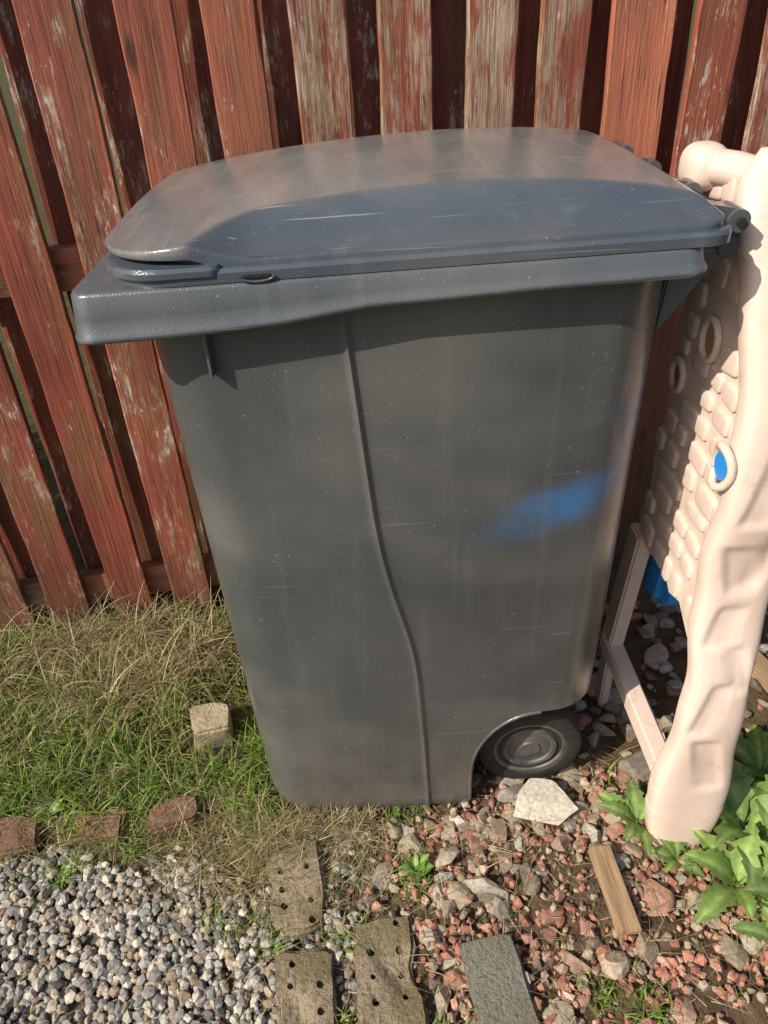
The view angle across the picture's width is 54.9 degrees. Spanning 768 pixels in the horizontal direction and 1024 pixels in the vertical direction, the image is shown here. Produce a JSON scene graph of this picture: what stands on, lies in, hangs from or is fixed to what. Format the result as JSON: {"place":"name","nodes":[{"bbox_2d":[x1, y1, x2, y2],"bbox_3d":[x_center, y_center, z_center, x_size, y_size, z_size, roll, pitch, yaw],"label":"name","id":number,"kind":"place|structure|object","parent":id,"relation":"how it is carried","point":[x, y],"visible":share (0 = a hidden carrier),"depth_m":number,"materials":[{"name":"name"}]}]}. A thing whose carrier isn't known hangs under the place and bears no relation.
{"place":"outdoors","nodes":[
{"label":"outdoors","id":0,"kind":"place"},
{"bbox_2d":[74,0,82,30],"label":"sky","id":1,"kind":"structure","parent":0,"point":[75,1],"materials":[{"name":"grey"}]},
{"bbox_2d":[0,826,366,1023],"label":"grey gravel","id":2,"kind":"structure","parent":0,"point":[59,916],"depth_m":1.23,"materials":[{"name":"grey gravel"}]},
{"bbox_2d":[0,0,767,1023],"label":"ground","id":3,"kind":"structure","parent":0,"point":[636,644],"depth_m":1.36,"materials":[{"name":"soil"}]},
{"bbox_2d":[0,799,41,881],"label":"grass tuft","id":4,"kind":"object","parent":3,"relation":"on","point":[8,857],"visible":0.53,"depth_m":1.35,"materials":[{"name":"green plant"}]},
{"bbox_2d":[0,817,49,860],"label":"edging brick","id":5,"kind":"object","parent":3,"relation":"on","point":[13,845],"visible":0.64,"depth_m":1.39,"materials":[{"name":"brown brick"}]},
{"bbox_2d":[31,799,63,825],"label":"weed","id":6,"kind":"object","parent":3,"relation":"on","point":[52,807],"visible":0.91,"depth_m":1.44,"materials":[{"name":"green plant"}]},
{"bbox_2d":[19,843,102,912],"bbox_3d":[-0.578,0.651,1.333,0.132,0.038,0.146,-3,35,0],"label":"grass tuft","id":7,"kind":"object","parent":3,"relation":"on","point":[63,881],"visible":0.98,"depth_m":1.34,"materials":[{"name":"green plant"}]},
{"bbox_2d":[76,808,135,846],"bbox_3d":[-0.531,0.614,1.410,0.111,0.066,0.071,-8,41,1],"label":"edging brick","id":8,"kind":"object","parent":3,"relation":"on","point":[110,833],"visible":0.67,"depth_m":1.39,"materials":[{"name":"brown brick"}]},
{"bbox_2d":[0,576,243,781],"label":"dry grass","id":9,"kind":"structure","parent":3,"relation":"on","point":[172,651],"depth_m":1.70,"materials":[{"name":"beige plant"}]},
{"bbox_2d":[100,820,155,880],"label":"grass tuft","id":10,"kind":"object","parent":3,"relation":"on","point":[133,843],"visible":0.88,"depth_m":1.37,"materials":[{"name":"green plant"}]},
{"bbox_2d":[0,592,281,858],"bbox_3d":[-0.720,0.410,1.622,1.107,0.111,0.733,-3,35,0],"label":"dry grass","id":11,"kind":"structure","parent":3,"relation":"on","point":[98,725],"depth_m":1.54,"materials":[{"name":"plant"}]},
{"bbox_2d":[0,596,284,870],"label":"grass","id":12,"kind":"structure","parent":3,"relation":"on","point":[150,786],"depth_m":1.51,"materials":[{"name":"green plant"}]},
{"bbox_2d":[146,795,199,841],"bbox_3d":[-0.402,0.595,1.423,0.100,0.066,0.061,-12,39,-18],"label":"edging brick","id":13,"kind":"object","parent":3,"relation":"on","point":[173,817],"visible":0.75,"depth_m":1.40,"materials":[{"name":"red brick"}]},
{"bbox_2d":[190,703,233,751],"bbox_3d":[-0.361,0.450,1.558,0.085,0.075,0.080,-8,41,-17],"label":"concrete chunk","id":14,"kind":"object","parent":3,"relation":"on","point":[209,721],"visible":0.94,"depth_m":1.53,"materials":[{"name":"beige concrete"}]},
{"bbox_2d":[196,899,256,951],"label":"grass tuft","id":15,"kind":"object","parent":3,"relation":"on","point":[235,928],"visible":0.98,"depth_m":1.25,"materials":[{"name":"green plant"}]},
{"bbox_2d":[0,740,464,983],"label":"dry grass","id":16,"kind":"structure","parent":3,"relation":"on","point":[251,852],"depth_m":1.36,"materials":[{"name":"beige plant"}]},
{"bbox_2d":[201,766,282,872],"bbox_3d":[-0.278,0.571,1.419,0.172,0.050,0.245,-3,35,0],"label":"grass tuft","id":17,"kind":"object","parent":3,"relation":"on","point":[239,795],"visible":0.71,"depth_m":1.45,"materials":[{"name":"green plant"}]},
{"bbox_2d":[230,776,305,839],"bbox_3d":[-0.211,0.565,1.415,0.134,0.050,0.143,12,38,21],"label":"grass tuft","id":18,"kind":"object","parent":3,"relation":"on","point":[282,802],"visible":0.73,"depth_m":1.42,"materials":[{"name":"green plant"}]},
{"bbox_2d":[233,902,307,985],"bbox_3d":[-0.181,0.708,1.222,0.121,0.043,0.142,-3,35,0],"label":"grass tuft","id":19,"kind":"object","parent":3,"relation":"on","point":[275,949],"visible":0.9,"depth_m":1.22,"materials":[{"name":"green plant"}]},
{"bbox_2d":[266,840,326,940],"bbox_3d":[-0.150,0.672,1.306,0.101,0.061,0.161,-11,38,-6],"label":"perforated brick","id":20,"kind":"object","parent":3,"relation":"on","point":[298,919],"visible":0.76,"depth_m":1.28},
{"bbox_2d":[275,949,337,1023],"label":"perforated brick","id":21,"kind":"object","parent":3,"relation":"on","point":[311,996],"visible":0.97,"depth_m":1.16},
{"bbox_2d":[336,916,347,934],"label":"rock","id":22,"kind":"object","parent":3,"relation":"on","point":[339,928],"visible":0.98,"depth_m":1.24,"materials":[{"name":"stone"}]},
{"bbox_2d":[326,1000,358,1023],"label":"grass tuft","id":23,"kind":"object","parent":3,"relation":"on","point":[340,1020],"visible":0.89,"depth_m":1.13,"materials":[{"name":"green plant"}]},
{"bbox_2d":[341,832,354,849],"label":"rock","id":24,"kind":"object","parent":3,"relation":"on","point":[348,841],"visible":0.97,"depth_m":1.36,"materials":[{"name":"stone"}]},
{"bbox_2d":[349,1005,356,1017],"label":"rock","id":25,"kind":"object","parent":3,"relation":"on","point":[352,1007],"visible":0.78,"depth_m":1.14,"materials":[{"name":"stone"}]},
{"bbox_2d":[317,910,389,972],"bbox_3d":[-0.055,0.700,1.216,0.124,0.049,0.111,5,36,11],"label":"grass tuft","id":26,"kind":"object","parent":3,"relation":"on","point":[344,935],"visible":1,"depth_m":1.23,"materials":[{"name":"green plant"}]},
{"bbox_2d":[0,0,767,635],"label":"wooden fence","id":27,"kind":"object","parent":3,"relation":"on","point":[182,84],"visible":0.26,"depth_m":1.36,"materials":[{"name":"brown wood"}]},
{"bbox_2d":[352,916,428,1023],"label":"perforated brick","id":28,"kind":"object","parent":3,"relation":"on","point":[374,979],"visible":0.95,"depth_m":1.17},
{"bbox_2d":[384,821,402,840],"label":"rock","id":29,"kind":"object","parent":3,"relation":"on","point":[398,830],"visible":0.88,"depth_m":1.38,"materials":[{"name":"stone"}]},
{"bbox_2d":[133,751,676,1023],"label":"soil crumbs","id":30,"kind":"object","parent":3,"relation":"on","point":[460,939],"visible":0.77,"depth_m":1.26,"materials":[{"name":"soil"}]},
{"bbox_2d":[382,805,433,850],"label":"grass tuft","id":31,"kind":"object","parent":3,"relation":"on","point":[397,810],"visible":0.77,"depth_m":1.41,"materials":[{"name":"green plant"}]},
{"bbox_2d":[71,127,750,808],"bbox_3d":[0.050,-0.027,1.312,0.780,1.114,0.595,-3,35,0],"label":"wheelie bin","id":32,"kind":"object","parent":3,"relation":"on","point":[405,375],"visible":1,"depth_m":0.95,"materials":[{"name":"plastic"}]},
{"bbox_2d":[397,832,426,855],"bbox_3d":[0.049,0.618,1.353,0.049,0.031,0.049,-23,40,-26],"label":"rock","id":33,"kind":"object","parent":3,"relation":"on","point":[412,840],"visible":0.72,"depth_m":1.35,"materials":[{"name":"stone"}]},
{"bbox_2d":[398,852,433,883],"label":"weed","id":34,"kind":"object","parent":3,"relation":"on","point":[408,866],"visible":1,"depth_m":1.31,"materials":[{"name":"green plant"}]},
{"bbox_2d":[386,840,447,908],"bbox_3d":[0.056,0.630,1.307,0.143,0.045,0.123,-28,42,-30],"label":"grass tuft","id":35,"kind":"object","parent":3,"relation":"on","point":[422,878],"visible":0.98,"depth_m":1.29,"materials":[{"name":"green plant"}]},
{"bbox_2d":[419,924,440,950],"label":"rock","id":36,"kind":"object","parent":3,"relation":"on","point":[425,928],"visible":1,"depth_m":1.22,"materials":[{"name":"stone"}]},
{"bbox_2d":[435,982,450,1021],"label":"rock","id":37,"kind":"object","parent":3,"relation":"on","point":[441,1000],"visible":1,"depth_m":1.14,"materials":[{"name":"stone"}]},
{"bbox_2d":[433,847,459,867],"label":"rock","id":38,"kind":"object","parent":3,"relation":"on","point":[448,854],"visible":1,"depth_m":1.32,"materials":[{"name":"stone"}]},
{"bbox_2d":[438,949,457,969],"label":"rock","id":39,"kind":"object","parent":3,"relation":"on","point":[446,964],"visible":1,"depth_m":1.19,"materials":[{"name":"stone"}]},
{"bbox_2d":[441,814,455,840],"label":"rock","id":40,"kind":"object","parent":3,"relation":"on","point":[451,829],"visible":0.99,"depth_m":1.37,"materials":[{"name":"stone"}]},
{"bbox_2d":[427,1008,477,1023],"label":"grass tuft","id":41,"kind":"object","parent":3,"relation":"on","point":[468,1018],"visible":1,"depth_m":1.11,"materials":[{"name":"green plant"}]},
{"bbox_2d":[442,814,463,825],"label":"rock","id":42,"kind":"object","parent":3,"relation":"on","point":[459,820],"visible":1,"depth_m":1.39,"materials":[{"name":"stone"}]},
{"bbox_2d":[468,816,485,831],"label":"rock","id":43,"kind":"object","parent":3,"relation":"on","point":[479,828],"visible":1,"depth_m":1.38,"materials":[{"name":"stone"}]},
{"bbox_2d":[464,875,508,897],"bbox_3d":[0.175,0.654,1.284,0.084,0.054,0.042,15,39,24],"label":"rock","id":44,"kind":"object","parent":3,"relation":"on","point":[477,885],"visible":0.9,"depth_m":1.27,"materials":[{"name":"stone"}]},
{"bbox_2d":[480,819,506,845],"bbox_3d":[0.201,0.591,1.366,0.052,0.034,0.054,-3,35,0],"label":"rock","id":45,"kind":"object","parent":3,"relation":"on","point":[498,826],"visible":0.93,"depth_m":1.35,"materials":[{"name":"stone"}]},
{"bbox_2d":[459,934,540,1023],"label":"slate slab","id":46,"kind":"object","parent":3,"relation":"on","point":[497,982],"depth_m":1.15,"materials":[{"name":"grey stone"}]},
{"bbox_2d":[238,721,767,1023],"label":"dry grass","id":47,"kind":"structure","parent":3,"relation":"on","point":[424,901],"depth_m":1.24,"materials":[{"name":"brown plant"}]},
{"bbox_2d":[497,783,523,802],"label":"rock","id":48,"kind":"object","parent":3,"relation":"on","point":[511,792],"visible":0.71,"depth_m":1.42,"materials":[{"name":"stone"}]},
{"bbox_2d":[501,805,526,823],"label":"rock","id":49,"kind":"object","parent":3,"relation":"on","point":[512,820],"visible":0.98,"depth_m":1.39,"materials":[{"name":"stone"}]},
{"bbox_2d":[532,865,548,879],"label":"rock","id":50,"kind":"object","parent":3,"relation":"on","point":[539,873],"visible":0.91,"depth_m":1.30,"materials":[{"name":"stone"}]},
{"bbox_2d":[513,778,577,824],"bbox_3d":[0.305,0.545,1.395,0.118,0.029,0.080,4,36,10],"label":"white stone","id":51,"kind":"object","parent":3,"relation":"on","point":[539,799],"visible":1,"depth_m":1.39,"materials":[{"name":"white stone"}]},
{"bbox_2d":[542,1001,573,1023],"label":"rock","id":52,"kind":"object","parent":3,"relation":"on","point":[566,1013],"visible":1,"depth_m":1.12,"materials":[{"name":"stone"}]},
{"bbox_2d":[349,632,767,1023],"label":"red gravel","id":53,"kind":"structure","parent":3,"relation":"on","point":[562,983],"depth_m":1.22,"materials":[{"name":"red gravel"}]},
{"bbox_2d":[651,838,704,876],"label":"dandelion plant","id":54,"kind":"object","parent":53,"relation":"on","point":[671,850],"visible":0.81,"depth_m":1.30,"materials":[{"name":"green plant"}]},
{"bbox_2d":[715,759,767,882],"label":"dandelion plant","id":55,"kind":"object","parent":53,"relation":"on","point":[741,806],"visible":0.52,"depth_m":1.33,"materials":[{"name":"green plant"}]},
{"bbox_2d":[741,841,767,897],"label":"dandelion plant","id":56,"kind":"object","parent":53,"relation":"on","point":[759,885],"visible":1,"depth_m":1.21,"materials":[{"name":"green plant"}]},
{"bbox_2d":[550,836,570,850],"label":"rock","id":57,"kind":"object","parent":3,"relation":"on","point":[560,843],"visible":1,"depth_m":1.33,"materials":[{"name":"stone"}]},
{"bbox_2d":[357,591,767,1023],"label":"stone rubble","id":58,"kind":"object","parent":3,"relation":"on","point":[612,969],"visible":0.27,"depth_m":1.35,"materials":[{"name":"grey stone"}]},
{"bbox_2d":[562,769,578,782],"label":"rock","id":59,"kind":"object","parent":3,"relation":"on","point":[565,779],"visible":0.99,"depth_m":1.46,"materials":[{"name":"stone"}]},
{"bbox_2d":[563,949,590,974],"bbox_3d":[0.301,0.720,1.177,0.052,0.022,0.027,26,44,35],"label":"rock","id":60,"kind":"object","parent":3,"relation":"on","point":[569,961],"visible":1,"depth_m":1.18,"materials":[{"name":"stone"}]},
{"bbox_2d":[568,801,588,817],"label":"rock","id":61,"kind":"object","parent":3,"relation":"on","point":[580,805],"visible":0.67,"depth_m":1.39,"materials":[{"name":"stone"}]},
{"bbox_2d":[579,919,595,934],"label":"rock","id":62,"kind":"object","parent":3,"relation":"on","point":[583,927],"visible":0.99,"depth_m":1.22,"materials":[{"name":"stone"}]},
{"bbox_2d":[592,722,615,735],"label":"rock","id":63,"kind":"object","parent":3,"relation":"on","point":[603,729],"visible":1,"depth_m":1.53,"materials":[{"name":"stone"}]},
{"bbox_2d":[574,943,645,1022],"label":"grass tuft","id":64,"kind":"object","parent":3,"relation":"on","point":[605,998],"visible":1,"depth_m":1.14,"materials":[{"name":"green plant"}]},
{"bbox_2d":[573,758,648,796],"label":"grass tuft","id":65,"kind":"object","parent":3,"relation":"on","point":[608,771],"visible":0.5,"depth_m":1.44,"materials":[{"name":"green plant"}]},
{"bbox_2d":[588,845,641,935],"bbox_3d":[0.390,0.638,1.255,0.040,0.014,0.150,-3,33,-4],"label":"wooden slat","id":66,"kind":"object","parent":3,"relation":"on","point":[623,914],"visible":1,"depth_m":1.24,"materials":[{"name":"brown wood"}]},
{"bbox_2d":[608,688,622,704],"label":"rock","id":67,"kind":"object","parent":3,"relation":"on","point":[614,695],"visible":0.42,"depth_m":1.59,"materials":[{"name":"stone"}]},
{"bbox_2d":[618,750,650,782],"bbox_3d":[0.511,0.505,1.466,0.092,0.053,0.074,-15,37,-17],"label":"rock","id":68,"kind":"object","parent":3,"relation":"on","point":[635,766],"visible":0.66,"depth_m":1.45,"materials":[{"name":"stone"}]},
{"bbox_2d":[596,779,687,856],"bbox_3d":[0.478,0.558,1.355,0.148,0.052,0.151,-18,38,-21],"label":"dandelion plant","id":69,"kind":"object","parent":3,"relation":"on","point":[629,807],"visible":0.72,"depth_m":1.36,"materials":[{"name":"green plant"}]},
{"bbox_2d":[614,959,675,1023],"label":"grass tuft","id":70,"kind":"object","parent":3,"relation":"on","point":[652,1007],"visible":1,"depth_m":1.12,"materials":[{"name":"green plant"}]},
{"bbox_2d":[636,930,659,970],"bbox_3d":[0.425,0.706,1.191,0.036,0.033,0.056,-21,39,-23],"label":"rock","id":71,"kind":"object","parent":3,"relation":"on","point":[647,951],"visible":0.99,"depth_m":1.18,"materials":[{"name":"stone"}]},
{"bbox_2d":[644,642,668,667],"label":"rock","id":72,"kind":"object","parent":3,"relation":"on","point":[657,653],"visible":0.97,"depth_m":1.68,"materials":[{"name":"stone"}]},
{"bbox_2d":[641,878,675,916],"bbox_3d":[0.462,0.653,1.254,0.059,0.029,0.064,-3,35,0],"label":"rock","id":73,"kind":"object","parent":3,"relation":"on","point":[663,894],"visible":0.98,"depth_m":1.24,"materials":[{"name":"stone"}]},
{"bbox_2d":[659,715,673,731],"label":"rock","id":74,"kind":"object","parent":3,"relation":"on","point":[665,722],"visible":0.61,"depth_m":1.53,"materials":[{"name":"stone"}]},
{"bbox_2d":[595,140,767,848],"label":"plastic playhouse panel","id":75,"kind":"object","parent":3,"relation":"on","point":[696,547],"visible":0.97,"depth_m":1.08,"materials":[{"name":"beige plastic"}]},
{"bbox_2d":[666,996,696,1023],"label":"rock","id":76,"kind":"object","parent":3,"relation":"on","point":[688,1011],"visible":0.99,"depth_m":1.11,"materials":[{"name":"stone"}]},
{"bbox_2d":[684,891,700,911],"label":"rock","id":77,"kind":"object","parent":3,"relation":"on","point":[693,898],"visible":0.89,"depth_m":1.25,"materials":[{"name":"stone"}]},
{"bbox_2d":[660,842,739,887],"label":"grass tuft","id":78,"kind":"object","parent":3,"relation":"on","point":[679,856],"visible":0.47,"depth_m":1.30,"materials":[{"name":"green plant"}]},
{"bbox_2d":[685,817,767,923],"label":"dandelion plant","id":79,"kind":"object","parent":3,"relation":"on","point":[723,863],"visible":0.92,"depth_m":1.25,"materials":[{"name":"green plant"}]},
{"bbox_2d":[713,873,762,960],"bbox_3d":[0.629,0.651,1.232,0.198,0.046,0.177,-23,40,-26],"label":"grass tuft","id":80,"kind":"object","parent":3,"relation":"on","point":[743,884],"visible":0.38,"depth_m":1.22,"materials":[{"name":"green plant"}]},
{"bbox_2d":[726,833,762,878],"bbox_3d":[0.634,0.603,1.303,0.091,0.051,0.059,-16,42,-27],"label":"brick fragment","id":81,"kind":"object","parent":3,"relation":"on","point":[729,847],"visible":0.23,"depth_m":1.28,"materials":[{"name":"brown brick"}]},
{"bbox_2d":[731,723,767,828],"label":"dandelion plant","id":82,"kind":"object","parent":3,"relation":"on","point":[751,751],"visible":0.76,"depth_m":1.43,"materials":[{"name":"green plant"}]},
{"bbox_2d":[732,897,767,943],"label":"dandelion plant","id":83,"kind":"object","parent":3,"relation":"on","point":[757,929],"visible":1,"depth_m":1.20,"materials":[{"name":"green plant"}]},
{"bbox_2d":[736,946,767,994],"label":"grass tuft","id":84,"kind":"object","parent":3,"relation":"on","point":[756,976],"visible":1,"depth_m":1.15,"materials":[{"name":"green plant"}]},
{"bbox_2d":[740,934,767,955],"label":"rock","id":85,"kind":"object","parent":3,"relation":"on","point":[754,943],"visible":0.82,"depth_m":1.19,"materials":[{"name":"stone"}]},
{"bbox_2d":[752,651,767,691],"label":"wooden slat","id":86,"kind":"object","parent":3,"relation":"on","point":[760,673],"visible":0.14,"depth_m":1.60,"materials":[{"name":"brown wood"}]}
]}

